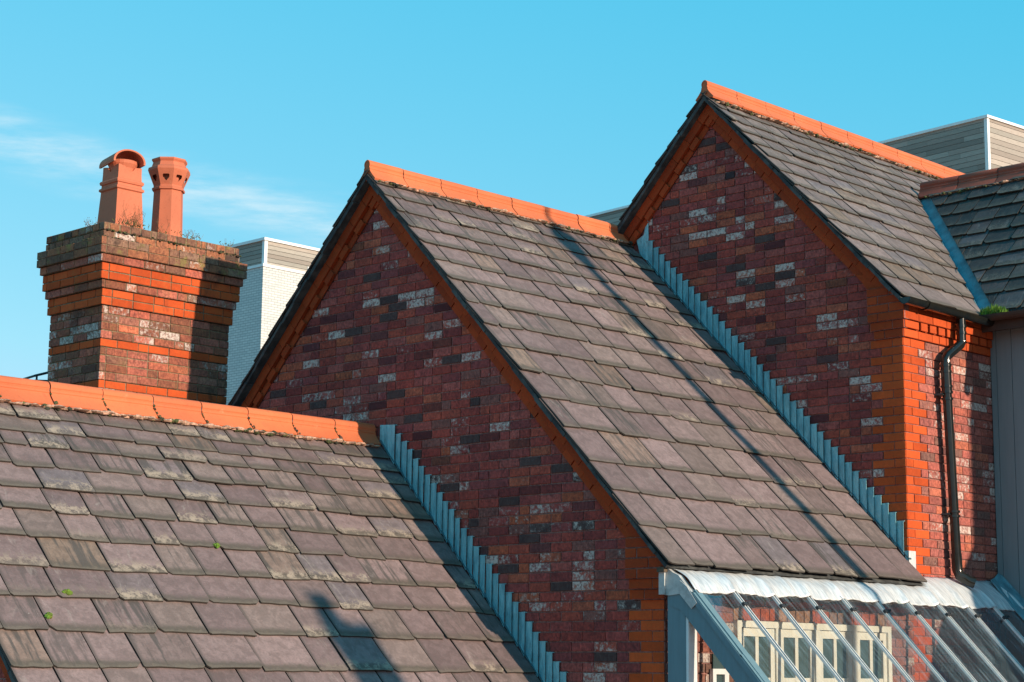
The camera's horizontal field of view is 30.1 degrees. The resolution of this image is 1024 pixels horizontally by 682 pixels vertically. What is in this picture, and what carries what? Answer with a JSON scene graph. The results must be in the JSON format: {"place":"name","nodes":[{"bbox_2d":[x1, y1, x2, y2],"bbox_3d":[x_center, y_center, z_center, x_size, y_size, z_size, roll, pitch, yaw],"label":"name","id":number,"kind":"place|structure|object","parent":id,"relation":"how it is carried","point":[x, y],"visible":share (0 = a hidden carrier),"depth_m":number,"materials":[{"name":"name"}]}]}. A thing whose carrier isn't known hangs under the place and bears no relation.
{"place":"outdoors","nodes":[
{"label":"outdoors","id":0,"kind":"place"},
{"bbox_2d":[25,372,47,380],"bbox_3d":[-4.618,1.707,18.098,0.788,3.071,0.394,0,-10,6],"label":"roof railing","id":1,"kind":"object","parent":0,"point":[36,375],"visible":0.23,"depth_m":18.18,"materials":[{"name":"metal"}]},
{"bbox_2d":[224,237,319,404],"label":"clad block","id":2,"kind":"structure","parent":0,"point":[276,270],"depth_m":55.02,"materials":[{"name":"white brick"}]},
{"bbox_2d":[0,149,567,681],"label":"brick house","id":3,"kind":"structure","parent":0,"point":[332,563],"depth_m":14.11,"materials":[{"name":"stone"}]},
{"bbox_2d":[44,612,52,618],"bbox_3d":[-2.888,1.712,11.886,0.048,0.049,0.059,-9,-14,44],"label":"moss cushion","id":4,"kind":"object","parent":3,"relation":"on","point":[48,615],"visible":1,"depth_m":11.87,"materials":[{"name":"green plant"}]},
{"bbox_2d":[62,589,72,594],"bbox_3d":[-2.838,1.605,12.168,0.049,0.049,0.081,-9,-14,44],"label":"moss cushion","id":5,"kind":"object","parent":3,"relation":"on","point":[68,591],"visible":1,"depth_m":12.16,"materials":[{"name":"green plant"}]},
{"bbox_2d":[112,203,148,228],"bbox_3d":[-3.470,-1.132,17.380,0.154,0.250,0.422,-9,-14,44],"label":"weed tuft","id":6,"kind":"object","parent":3,"relation":"on","point":[135,221],"visible":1,"depth_m":17.39,"materials":[{"name":"green plant"}]},
{"bbox_2d":[46,228,241,262],"bbox_3d":[-3.440,-0.825,17.900,0.951,0.109,1.573,-9,-14,44],"label":"moss","id":7,"kind":"object","parent":3,"relation":"on","point":[126,233],"visible":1,"depth_m":17.55,"materials":[{"name":"brown plant"}]},
{"bbox_2d":[148,219,177,233],"bbox_3d":[-3.224,-1.043,17.639,0.108,0.179,0.293,-9,-14,44],"label":"weed tuft","id":8,"kind":"object","parent":3,"relation":"on","point":[163,229],"visible":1,"depth_m":17.61,"materials":[{"name":"green plant"}]},
{"bbox_2d":[0,393,355,444],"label":"moss","id":9,"kind":"object","parent":3,"relation":"on","point":[69,408],"visible":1,"depth_m":14.93,"materials":[{"name":"brown plant"}]},
{"bbox_2d":[179,229,203,240],"bbox_3d":[-3.030,-0.982,17.821,0.111,0.135,0.372,-9,-14,44],"label":"weed tuft","id":10,"kind":"object","parent":3,"relation":"on","point":[191,236],"visible":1,"depth_m":17.83,"materials":[{"name":"green plant"}]},
{"bbox_2d":[0,0,1023,379],"label":"sky","id":11,"kind":"structure","parent":0,"point":[275,110],"materials":[{"name":"blue"}]},
{"bbox_2d":[228,160,926,681],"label":"brick house","id":12,"kind":"structure","parent":0,"point":[598,434],"depth_m":15.68,"materials":[{"name":"stone"}]},
{"bbox_2d":[378,180,632,244],"bbox_3d":[0.011,-1.164,17.567,0.085,0.055,3.334,-9,-14,44],"label":"moss","id":13,"kind":"object","parent":12,"relation":"on","point":[568,228],"visible":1,"depth_m":17.90,"materials":[{"name":"brown plant"}]},
{"bbox_2d":[710,654,728,681],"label":"window","id":14,"kind":"structure","parent":12,"relation":"in","point":[718,673],"depth_m":14.04,"materials":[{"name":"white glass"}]},
{"bbox_2d":[732,620,892,681],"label":"window","id":15,"kind":"structure","parent":12,"relation":"in","point":[807,662],"depth_m":14.93,"materials":[{"name":"beige paint"}]},
{"bbox_2d":[586,114,1023,224],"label":"clad block","id":16,"kind":"structure","parent":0,"point":[980,143],"depth_m":55.69,"materials":[{"name":"grey metal"}]},
{"label":"ground","id":17,"kind":"structure","parent":0,"visible":0},
{"bbox_2d":[617,80,1023,681],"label":"brick house","id":18,"kind":"structure","parent":17,"relation":"on","point":[821,274],"depth_m":17.20,"materials":[{"name":"red brick"}]},
{"bbox_2d":[715,101,937,178],"bbox_3d":[3.660,-1.967,19.862,0.076,0.056,4.926,-9,-14,44],"label":"moss","id":19,"kind":"object","parent":18,"relation":"on","point":[836,142],"visible":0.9,"depth_m":19.55,"materials":[{"name":"brown plant"}]},
{"bbox_2d":[659,568,1023,681],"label":"glass lean to","id":20,"kind":"object","parent":17,"relation":"on","point":[692,612],"visible":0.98,"depth_m":14.18,"materials":[{"name":"metal"}]},
{"bbox_2d":[918,163,1023,681],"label":"boarded building","id":21,"kind":"structure","parent":17,"relation":"on","point":[979,229],"depth_m":17.43,"materials":[{"name":"stone"}]},
{"bbox_2d":[924,184,994,198],"bbox_3d":[5.510,-1.668,18.328,3.580,0.062,0.081,-9,-14,44],"label":"moss","id":22,"kind":"object","parent":21,"relation":"on","point":[959,191],"visible":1,"depth_m":19.28,"materials":[{"name":"brown plant"}]},
{"bbox_2d":[979,304,1007,314],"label":"gutter grass","id":23,"kind":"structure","parent":21,"relation":"on","point":[993,308],"depth_m":17.16,"materials":[{"name":"green plant"}]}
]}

